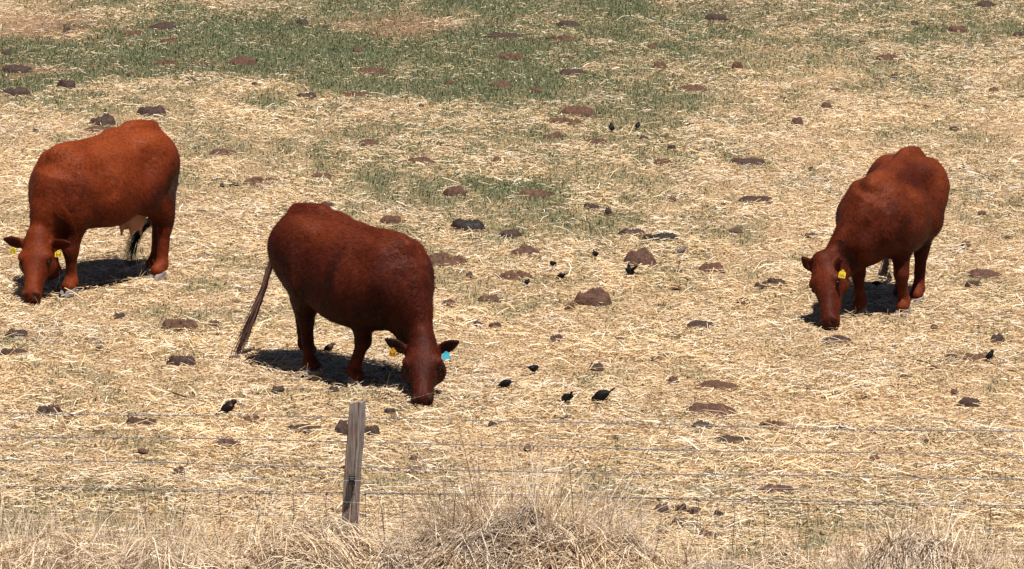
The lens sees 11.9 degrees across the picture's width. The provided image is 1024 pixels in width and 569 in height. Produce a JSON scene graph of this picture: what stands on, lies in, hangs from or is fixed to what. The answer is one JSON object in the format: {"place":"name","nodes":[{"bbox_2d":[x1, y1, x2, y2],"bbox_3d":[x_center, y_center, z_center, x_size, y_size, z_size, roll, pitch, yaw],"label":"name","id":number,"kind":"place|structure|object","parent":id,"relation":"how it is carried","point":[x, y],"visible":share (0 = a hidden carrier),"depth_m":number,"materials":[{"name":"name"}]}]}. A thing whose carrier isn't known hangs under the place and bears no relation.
{"place":"outdoors","nodes":[
{"label":"outdoors","id":0,"kind":"place"},
{"bbox_2d":[0,0,1023,568],"bbox_3d":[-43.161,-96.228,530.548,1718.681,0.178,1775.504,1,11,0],"label":"ground","id":1,"kind":"structure","parent":0,"point":[318,402],"depth_m":40.13,"materials":[{"name":"plant"}]},
{"bbox_2d":[0,348,28,356],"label":"cowpat","id":2,"kind":"object","parent":1,"relation":"on","point":[5,351],"visible":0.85,"depth_m":37.00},
{"bbox_2d":[2,87,30,96],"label":"cowpat","id":3,"kind":"object","parent":1,"relation":"on","point":[17,91],"visible":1,"depth_m":49.46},
{"bbox_2d":[4,329,28,336],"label":"cowpat","id":4,"kind":"object","parent":1,"relation":"on","point":[20,332],"visible":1,"depth_m":37.77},
{"bbox_2d":[2,64,32,72],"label":"cowpat","id":5,"kind":"object","parent":1,"relation":"on","point":[14,68],"visible":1,"depth_m":51.04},
{"bbox_2d":[36,405,61,417],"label":"cowpat","id":6,"kind":"object","parent":1,"relation":"on","point":[48,409],"visible":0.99,"depth_m":34.98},
{"bbox_2d":[56,79,75,88],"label":"cowpat","id":7,"kind":"object","parent":1,"relation":"on","point":[65,83],"visible":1,"depth_m":50.02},
{"bbox_2d":[3,119,180,303],"bbox_3d":[-3.369,-0.496,39.798,0.777,1.605,2.200,8,13,33],"label":"cow","id":8,"kind":"object","parent":1,"relation":"on","point":[124,176],"visible":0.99,"depth_m":39.35},
{"bbox_2d":[85,126,111,131],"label":"cowpat","id":9,"kind":"object","parent":1,"relation":"on","point":[100,128],"visible":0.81,"depth_m":47.48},
{"bbox_2d":[89,113,115,125],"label":"cowpat","id":10,"kind":"object","parent":1,"relation":"on","point":[107,118],"visible":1,"depth_m":47.90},
{"bbox_2d":[113,312,125,317],"bbox_3d":[-3.086,0.237,38.532,0.106,0.037,0.076,-4,12,-26],"label":"dung crumb","id":11,"kind":"object","parent":1,"relation":"on","point":[120,315],"visible":1,"depth_m":38.51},
{"bbox_2d":[123,30,140,35],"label":"cowpat","id":12,"kind":"object","parent":1,"relation":"on","point":[137,32],"visible":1,"depth_m":53.90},
{"bbox_2d":[125,417,156,425],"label":"cowpat","id":13,"kind":"object","parent":1,"relation":"on","point":[133,420],"visible":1,"depth_m":34.77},
{"bbox_2d":[137,105,165,116],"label":"cowpat","id":14,"kind":"object","parent":1,"relation":"on","point":[150,111],"visible":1,"depth_m":48.48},
{"bbox_2d":[149,22,175,29],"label":"cowpat","id":15,"kind":"object","parent":1,"relation":"on","point":[166,25],"visible":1,"depth_m":54.39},
{"bbox_2d":[155,59,174,65],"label":"cowpat","id":16,"kind":"object","parent":1,"relation":"on","point":[167,62],"visible":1,"depth_m":51.73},
{"bbox_2d":[160,38,176,42],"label":"cowpat","id":17,"kind":"object","parent":1,"relation":"on","point":[164,40],"visible":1,"depth_m":53.38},
{"bbox_2d":[172,466,185,475],"bbox_3d":[-2.259,1.261,33.248,0.097,0.046,0.135,-1,11,-10],"label":"dung crumb","id":18,"kind":"object","parent":1,"relation":"on","point":[179,468],"visible":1,"depth_m":33.22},
{"bbox_2d":[161,318,197,330],"bbox_3d":[-2.591,0.309,38.166,0.307,0.092,0.187,1,11,0],"label":"cowpat","id":19,"kind":"object","parent":1,"relation":"on","point":[171,323],"visible":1,"depth_m":38.12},
{"bbox_2d":[166,355,195,365],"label":"cowpat","id":20,"kind":"object","parent":1,"relation":"on","point":[180,360],"visible":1,"depth_m":36.84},
{"bbox_2d":[209,148,237,154],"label":"cowpat","id":21,"kind":"object","parent":1,"relation":"on","point":[223,151],"visible":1,"depth_m":46.19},
{"bbox_2d":[215,399,237,413],"bbox_3d":[-2.046,0.886,35.125,0.159,0.129,0.082,-1,11,-8],"label":"bird","id":22,"kind":"object","parent":1,"relation":"on","point":[228,406],"visible":1,"depth_m":35.10},
{"bbox_2d":[213,437,243,449],"bbox_3d":[-1.956,1.101,33.889,0.234,0.077,0.144,1,11,0],"label":"cowpat","id":23,"kind":"object","parent":1,"relation":"on","point":[227,442],"visible":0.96,"depth_m":33.85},
{"bbox_2d":[229,55,256,64],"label":"cowpat","id":24,"kind":"object","parent":1,"relation":"on","point":[242,60],"visible":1,"depth_m":51.88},
{"bbox_2d":[244,414,260,422],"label":"cowpat","id":25,"kind":"object","parent":1,"relation":"on","point":[246,418],"visible":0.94,"depth_m":34.96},
{"bbox_2d":[244,177,280,184],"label":"cowpat","id":26,"kind":"object","parent":1,"relation":"on","point":[254,180],"visible":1,"depth_m":44.64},
{"bbox_2d":[272,386,284,390],"bbox_3d":[-1.703,0.751,35.770,0.110,0.030,0.079,-6,13,-33],"label":"dung crumb","id":27,"kind":"object","parent":1,"relation":"on","point":[276,388],"visible":1,"depth_m":35.74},
{"bbox_2d":[285,424,323,432],"bbox_3d":[-1.464,1.016,34.713,0.289,0.063,0.203,1,11,0],"label":"cowpat","id":28,"kind":"object","parent":1,"relation":"on","point":[307,428],"visible":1,"depth_m":34.65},
{"bbox_2d":[296,92,316,98],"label":"cowpat","id":29,"kind":"object","parent":1,"relation":"on","point":[300,95],"visible":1,"depth_m":49.70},
{"bbox_2d":[313,172,331,178],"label":"cowpat","id":30,"kind":"object","parent":1,"relation":"on","point":[318,175],"visible":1,"depth_m":44.95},
{"bbox_2d":[323,342,334,351],"bbox_3d":[-1.404,0.487,37.334,0.120,0.096,0.058,0,11,-6],"label":"bird","id":31,"kind":"object","parent":1,"relation":"on","point":[328,347],"visible":1,"depth_m":37.32},
{"bbox_2d":[334,420,347,435],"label":"cowpat","id":32,"kind":"object","parent":1,"relation":"on","point":[341,426],"visible":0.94,"depth_m":34.51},
{"bbox_2d":[231,202,459,406],"bbox_3d":[-1.174,0.170,36.381,0.823,1.473,2.342,-9,15,-43],"label":"cow","id":33,"kind":"object","parent":1,"relation":"on","point":[362,281],"visible":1,"depth_m":35.94},
{"bbox_2d":[342,90,370,97],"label":"cowpat","id":34,"kind":"object","parent":1,"relation":"on","point":[355,93],"visible":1,"depth_m":49.91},
{"bbox_2d":[358,138,378,146],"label":"cowpat","id":35,"kind":"object","parent":1,"relation":"on","point":[369,141],"visible":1,"depth_m":46.88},
{"bbox_2d":[364,425,379,437],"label":"cowpat","id":36,"kind":"object","parent":1,"relation":"on","point":[374,429],"visible":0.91,"depth_m":34.50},
{"bbox_2d":[358,67,386,73],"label":"cowpat","id":37,"kind":"object","parent":1,"relation":"on","point":[374,70],"visible":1,"depth_m":51.46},
{"bbox_2d":[384,407,395,415],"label":"cowpat","id":38,"kind":"object","parent":1,"relation":"on","point":[389,410],"visible":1,"depth_m":35.23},
{"bbox_2d":[379,215,402,223],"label":"cowpat","id":39,"kind":"object","parent":1,"relation":"on","point":[393,219],"visible":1,"depth_m":42.78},
{"bbox_2d":[405,466,426,473],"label":"cowpat","id":40,"kind":"object","parent":1,"relation":"on","point":[414,471],"visible":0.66,"depth_m":33.43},
{"bbox_2d":[409,455,422,462],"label":"cowpat","id":41,"kind":"object","parent":1,"relation":"on","point":[415,457],"visible":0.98,"depth_m":33.73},
{"bbox_2d":[403,156,435,163],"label":"cowpat","id":42,"kind":"object","parent":1,"relation":"on","point":[425,159],"visible":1,"depth_m":45.92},
{"bbox_2d":[429,252,466,265],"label":"cowpat","id":43,"kind":"object","parent":1,"relation":"on","point":[438,258],"visible":0.91,"depth_m":40.96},
{"bbox_2d":[442,299,455,305],"bbox_3d":[-0.504,0.139,39.255,0.096,0.038,0.146,-6,13,-32],"label":"dung crumb","id":44,"kind":"object","parent":1,"relation":"on","point":[449,300],"visible":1,"depth_m":39.22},
{"bbox_2d":[443,185,465,195],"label":"cowpat","id":45,"kind":"object","parent":1,"relation":"on","point":[453,190],"visible":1,"depth_m":44.28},
{"bbox_2d":[450,218,485,231],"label":"cowpat","id":46,"kind":"object","parent":1,"relation":"on","point":[474,225],"visible":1,"depth_m":42.54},
{"bbox_2d":[2,526,954,568],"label":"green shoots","id":47,"kind":"object","parent":1,"relation":"on","point":[381,530],"visible":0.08,"depth_m":31.19,"materials":[{"name":"plant"}]},
{"bbox_2d":[477,295,500,301],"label":"cowpat","id":48,"kind":"object","parent":1,"relation":"on","point":[489,297],"visible":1,"depth_m":39.45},
{"bbox_2d":[488,322,500,329],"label":"cowpat","id":49,"kind":"object","parent":1,"relation":"on","point":[498,324],"visible":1,"depth_m":38.33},
{"bbox_2d":[488,81,512,86],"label":"cowpat","id":50,"kind":"object","parent":1,"relation":"on","point":[501,83],"visible":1,"depth_m":50.78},
{"bbox_2d":[486,32,519,38],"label":"cowpat","id":51,"kind":"object","parent":1,"relation":"on","point":[503,35],"visible":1,"depth_m":54.14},
{"bbox_2d":[498,379,516,387],"bbox_3d":[-0.033,0.744,36.053,0.140,0.090,0.064,1,11,0],"label":"bird","id":52,"kind":"object","parent":1,"relation":"on","point":[505,383],"visible":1,"depth_m":36.03},
{"bbox_2d":[499,229,521,237],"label":"cowpat","id":53,"kind":"object","parent":1,"relation":"on","point":[514,232],"visible":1,"depth_m":42.29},
{"bbox_2d":[497,53,525,59],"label":"cowpat","id":54,"kind":"object","parent":1,"relation":"on","point":[510,56],"visible":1,"depth_m":52.64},
{"bbox_2d":[0,0,1023,568],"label":"straw","id":55,"kind":"object","parent":1,"relation":"on","point":[534,386],"visible":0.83,"depth_m":38.07,"materials":[{"name":"plant"}]},
{"bbox_2d":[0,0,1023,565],"bbox_3d":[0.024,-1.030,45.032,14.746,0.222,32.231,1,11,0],"label":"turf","id":56,"kind":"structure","parent":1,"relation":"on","point":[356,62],"depth_m":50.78,"materials":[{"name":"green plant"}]},
{"bbox_2d":[0,457,1023,568],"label":"verge grass","id":57,"kind":"structure","parent":1,"relation":"on","point":[255,553],"depth_m":29.96,"materials":[{"name":"plant"}]},
{"bbox_2d":[0,400,1023,568],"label":"wire fence","id":58,"kind":"object","parent":1,"relation":"on","point":[354,450],"visible":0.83,"depth_m":30.44,"materials":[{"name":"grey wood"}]},
{"bbox_2d":[499,270,532,279],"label":"cowpat","id":59,"kind":"object","parent":1,"relation":"on","point":[512,274],"visible":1,"depth_m":40.34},
{"bbox_2d":[309,392,735,568],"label":"grass clump","id":60,"kind":"object","parent":1,"relation":"on","point":[523,535],"visible":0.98,"depth_m":29.93,"materials":[{"name":"plant"}]},
{"bbox_2d":[510,244,540,256],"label":"cowpat","id":61,"kind":"object","parent":1,"relation":"on","point":[526,248],"visible":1,"depth_m":41.43,"materials":[{"name":"soil"}]},
{"bbox_2d":[527,365,538,375],"bbox_3d":[0.156,0.643,36.686,0.058,0.084,0.130,10,14,38],"label":"bird","id":62,"kind":"object","parent":1,"relation":"on","point":[533,368],"visible":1,"depth_m":36.67},
{"bbox_2d":[517,188,554,197],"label":"cowpat","id":63,"kind":"object","parent":1,"relation":"on","point":[541,193],"visible":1,"depth_m":44.33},
{"bbox_2d":[542,132,562,138],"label":"cowpat","id":64,"kind":"object","parent":1,"relation":"on","point":[554,135],"visible":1,"depth_m":47.54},
{"bbox_2d":[549,334,563,342],"bbox_3d":[0.346,0.416,37.939,0.104,0.050,0.141,9,14,36],"label":"dung crumb","id":65,"kind":"object","parent":1,"relation":"on","point":[558,336],"visible":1,"depth_m":37.91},
{"bbox_2d":[548,35,576,40],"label":"cowpat","id":66,"kind":"object","parent":1,"relation":"on","point":[562,37],"visible":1,"depth_m":54.08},
{"bbox_2d":[546,117,580,124],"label":"cowpat","id":67,"kind":"object","parent":1,"relation":"on","point":[567,120],"visible":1,"depth_m":48.42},
{"bbox_2d":[561,391,572,401],"bbox_3d":[0.400,0.825,35.578,0.069,0.127,0.130,-6,13,-32],"label":"bird","id":68,"kind":"object","parent":1,"relation":"on","point":[567,397],"visible":1,"depth_m":35.55},
{"bbox_2d":[556,20,579,25],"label":"cowpat","id":69,"kind":"object","parent":1,"relation":"on","point":[566,22],"visible":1,"depth_m":55.30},
{"bbox_2d":[564,302,574,309],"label":"cowpat","id":70,"kind":"object","parent":1,"relation":"on","point":[568,307],"visible":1,"depth_m":39.16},
{"bbox_2d":[560,69,585,74],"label":"cowpat","id":71,"kind":"object","parent":1,"relation":"on","point":[570,71],"visible":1,"depth_m":51.64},
{"bbox_2d":[560,105,594,115],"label":"cowpat","id":72,"kind":"object","parent":1,"relation":"on","point":[580,110],"visible":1,"depth_m":48.98,"materials":[{"name":"soil"}]},
{"bbox_2d":[583,203,599,209],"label":"cowpat","id":73,"kind":"object","parent":1,"relation":"on","point":[591,205],"visible":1,"depth_m":43.67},
{"bbox_2d":[573,287,611,305],"bbox_3d":[0.652,0.092,39.422,0.298,0.136,0.230,6,12,22],"label":"cowpat","id":74,"kind":"object","parent":1,"relation":"on","point":[593,296],"visible":1,"depth_m":39.36,"materials":[{"name":"soil"}]},
{"bbox_2d":[586,138,605,143],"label":"cowpat","id":75,"kind":"object","parent":1,"relation":"on","point":[595,140],"visible":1,"depth_m":47.26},
{"bbox_2d":[589,362,603,370],"bbox_3d":[0.636,0.612,36.949,0.096,0.050,0.138,-8,14,-38],"label":"dung crumb","id":76,"kind":"object","parent":1,"relation":"on","point":[595,366],"visible":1,"depth_m":36.92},
{"bbox_2d":[591,387,614,404],"bbox_3d":[0.664,0.818,35.659,0.174,0.142,0.086,0,11,-7],"label":"bird","id":77,"kind":"object","parent":1,"relation":"on","point":[600,395],"visible":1,"depth_m":35.63},
{"bbox_2d":[625,263,637,274],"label":"bird","id":78,"kind":"object","parent":1,"relation":"on","point":[629,270],"visible":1,"depth_m":40.49},
{"bbox_2d":[618,228,645,235],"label":"cowpat","id":79,"kind":"object","parent":1,"relation":"on","point":[629,231],"visible":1,"depth_m":42.49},
{"bbox_2d":[623,247,655,266],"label":"cowpat","id":80,"kind":"object","parent":1,"relation":"on","point":[644,256],"visible":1,"depth_m":41.08,"materials":[{"name":"soil"}]},
{"bbox_2d":[653,61,666,68],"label":"cowpat","id":81,"kind":"object","parent":1,"relation":"on","point":[657,64],"visible":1,"depth_m":52.18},
{"bbox_2d":[642,233,678,240],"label":"cowpat","id":82,"kind":"object","parent":1,"relation":"on","point":[662,235],"visible":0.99,"depth_m":42.28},
{"bbox_2d":[649,529,671,540],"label":"cowpat","id":83,"kind":"object","parent":1,"relation":"on","point":[660,531],"visible":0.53,"depth_m":31.76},
{"bbox_2d":[654,504,668,514],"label":"cowpat","id":84,"kind":"object","parent":1,"relation":"on","point":[665,510],"visible":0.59,"depth_m":32.45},
{"bbox_2d":[652,158,671,163],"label":"cowpat","id":85,"kind":"object","parent":1,"relation":"on","point":[657,161],"visible":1,"depth_m":46.18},
{"bbox_2d":[668,376,678,383],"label":"cowpat","id":86,"kind":"object","parent":1,"relation":"on","point":[672,379],"visible":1,"depth_m":36.50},
{"bbox_2d":[671,517,684,525],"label":"cowpat","id":87,"kind":"object","parent":1,"relation":"on","point":[675,519],"visible":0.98,"depth_m":32.12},
{"bbox_2d":[675,503,686,513],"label":"cowpat","id":88,"kind":"object","parent":1,"relation":"on","point":[684,508],"visible":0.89,"depth_m":32.48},
{"bbox_2d":[678,84,707,91],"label":"cowpat","id":89,"kind":"object","parent":1,"relation":"on","point":[689,87],"visible":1,"depth_m":50.62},
{"bbox_2d":[686,506,700,514],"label":"cowpat","id":90,"kind":"object","parent":1,"relation":"on","point":[690,511],"visible":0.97,"depth_m":32.47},
{"bbox_2d":[685,320,714,330],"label":"cowpat","id":91,"kind":"object","parent":1,"relation":"on","point":[698,323],"visible":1,"depth_m":38.40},
{"bbox_2d":[692,420,711,428],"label":"cowpat","id":92,"kind":"object","parent":1,"relation":"on","point":[700,422],"visible":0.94,"depth_m":35.00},
{"bbox_2d":[699,529,715,539],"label":"cowpat","id":93,"kind":"object","parent":1,"relation":"on","point":[707,533],"visible":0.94,"depth_m":31.78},
{"bbox_2d":[683,402,737,417],"bbox_3d":[1.440,0.903,35.554,0.426,0.087,0.316,1,11,0],"label":"cowpat","id":94,"kind":"object","parent":1,"relation":"on","point":[718,408],"visible":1,"depth_m":35.49,"materials":[{"name":"soil"}]},
{"bbox_2d":[698,262,724,274],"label":"cowpat","id":95,"kind":"object","parent":1,"relation":"on","point":[705,267],"visible":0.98,"depth_m":40.81,"materials":[{"name":"soil"}]},
{"bbox_2d":[705,13,726,20],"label":"cowpat","id":96,"kind":"object","parent":1,"relation":"on","point":[717,17],"visible":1,"depth_m":55.94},
{"bbox_2d":[695,380,737,390],"bbox_3d":[1.519,0.746,36.406,0.343,0.063,0.231,1,11,0],"label":"cowpat","id":97,"kind":"object","parent":1,"relation":"on","point":[715,384],"visible":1,"depth_m":36.34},
{"bbox_2d":[713,509,723,518],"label":"cowpat","id":98,"kind":"object","parent":1,"relation":"on","point":[720,513],"visible":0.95,"depth_m":32.35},
{"bbox_2d":[714,435,753,443],"bbox_3d":[1.560,1.098,34.544,0.327,0.063,0.098,1,11,0],"label":"cowpat","id":99,"kind":"object","parent":1,"relation":"on","point":[729,438],"visible":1,"depth_m":34.52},
{"bbox_2d":[729,228,741,232],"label":"dung crumb","id":100,"kind":"object","parent":1,"relation":"on","point":[735,230],"visible":1,"depth_m":42.59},
{"bbox_2d":[732,61,742,68],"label":"cowpat","id":101,"kind":"object","parent":1,"relation":"on","point":[735,64],"visible":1,"depth_m":52.25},
{"bbox_2d":[728,158,765,165],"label":"cowpat","id":102,"kind":"object","parent":1,"relation":"on","point":[747,161],"visible":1,"depth_m":46.21,"materials":[{"name":"soil"}]},
{"bbox_2d":[738,196,774,204],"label":"cowpat","id":103,"kind":"object","parent":1,"relation":"on","point":[766,199],"visible":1,"depth_m":44.16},
{"bbox_2d":[754,281,767,289],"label":"cowpat","id":104,"kind":"object","parent":1,"relation":"on","point":[760,285],"visible":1,"depth_m":40.17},
{"bbox_2d":[759,420,785,429],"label":"cowpat","id":105,"kind":"object","parent":1,"relation":"on","point":[774,422],"visible":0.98,"depth_m":35.07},
{"bbox_2d":[766,278,787,287],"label":"cowpat","id":106,"kind":"object","parent":1,"relation":"on","point":[774,281],"visible":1,"depth_m":40.23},
{"bbox_2d":[760,484,798,493],"bbox_3d":[1.802,1.383,33.108,0.285,0.063,0.091,1,11,0],"label":"cowpat","id":107,"kind":"object","parent":1,"relation":"on","point":[768,487],"visible":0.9,"depth_m":33.08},
{"bbox_2d":[791,117,802,125],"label":"cowpat","id":108,"kind":"object","parent":1,"relation":"on","point":[796,120],"visible":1,"depth_m":48.49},
{"bbox_2d":[820,102,831,108],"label":"cowpat","id":109,"kind":"object","parent":1,"relation":"on","point":[826,105],"visible":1,"depth_m":49.63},
{"bbox_2d":[821,335,853,344],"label":"cowpat","id":110,"kind":"object","parent":1,"relation":"on","point":[840,337],"visible":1,"depth_m":37.97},
{"bbox_2d":[801,145,951,329],"bbox_3d":[3.019,-0.285,39.539,0.839,1.598,2.521,5,12,21],"label":"cow","id":111,"kind":"object","parent":1,"relation":"on","point":[892,207],"visible":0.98,"depth_m":38.87},
{"bbox_2d":[875,54,899,60],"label":"cowpat","id":112,"kind":"object","parent":1,"relation":"on","point":[887,56],"visible":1,"depth_m":53.11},
{"bbox_2d":[811,473,1023,568],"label":"grass clump","id":113,"kind":"object","parent":1,"relation":"on","point":[907,549],"visible":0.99,"depth_m":29.91,"materials":[{"name":"plant"}]},
{"bbox_2d":[943,354,958,361],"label":"cowpat","id":114,"kind":"object","parent":1,"relation":"on","point":[949,355],"visible":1,"depth_m":37.46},
{"bbox_2d":[948,25,966,31],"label":"cowpat","id":115,"kind":"object","parent":1,"relation":"on","point":[951,28],"visible":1,"depth_m":55.35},
{"bbox_2d":[957,397,980,406],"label":"cowpat","id":116,"kind":"object","parent":1,"relation":"on","point":[968,401],"visible":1,"depth_m":35.94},
{"bbox_2d":[964,280,981,287],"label":"cowpat","id":117,"kind":"object","parent":1,"relation":"on","point":[974,283],"visible":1,"depth_m":40.45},
{"bbox_2d":[962,353,985,361],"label":"cowpat","id":118,"kind":"object","parent":1,"relation":"on","point":[979,356],"visible":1,"depth_m":37.46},
{"bbox_2d":[967,269,1001,278],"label":"cowpat","id":119,"kind":"object","parent":1,"relation":"on","point":[984,273],"visible":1,"depth_m":40.88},
{"bbox_2d":[976,0,995,7],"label":"cowpat","id":120,"kind":"object","parent":1,"relation":"on","point":[983,3],"visible":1,"depth_m":57.41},
{"bbox_2d":[985,350,993,359],"bbox_3d":[3.647,0.544,37.446,0.077,0.094,0.052,-1,11,-11],"label":"bird","id":121,"kind":"object","parent":1,"relation":"on","point":[989,355],"visible":1,"depth_m":37.43},
{"bbox_2d":[990,333,1003,342],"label":"cowpat","id":122,"kind":"object","parent":1,"relation":"on","point":[999,337],"visible":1,"depth_m":38.21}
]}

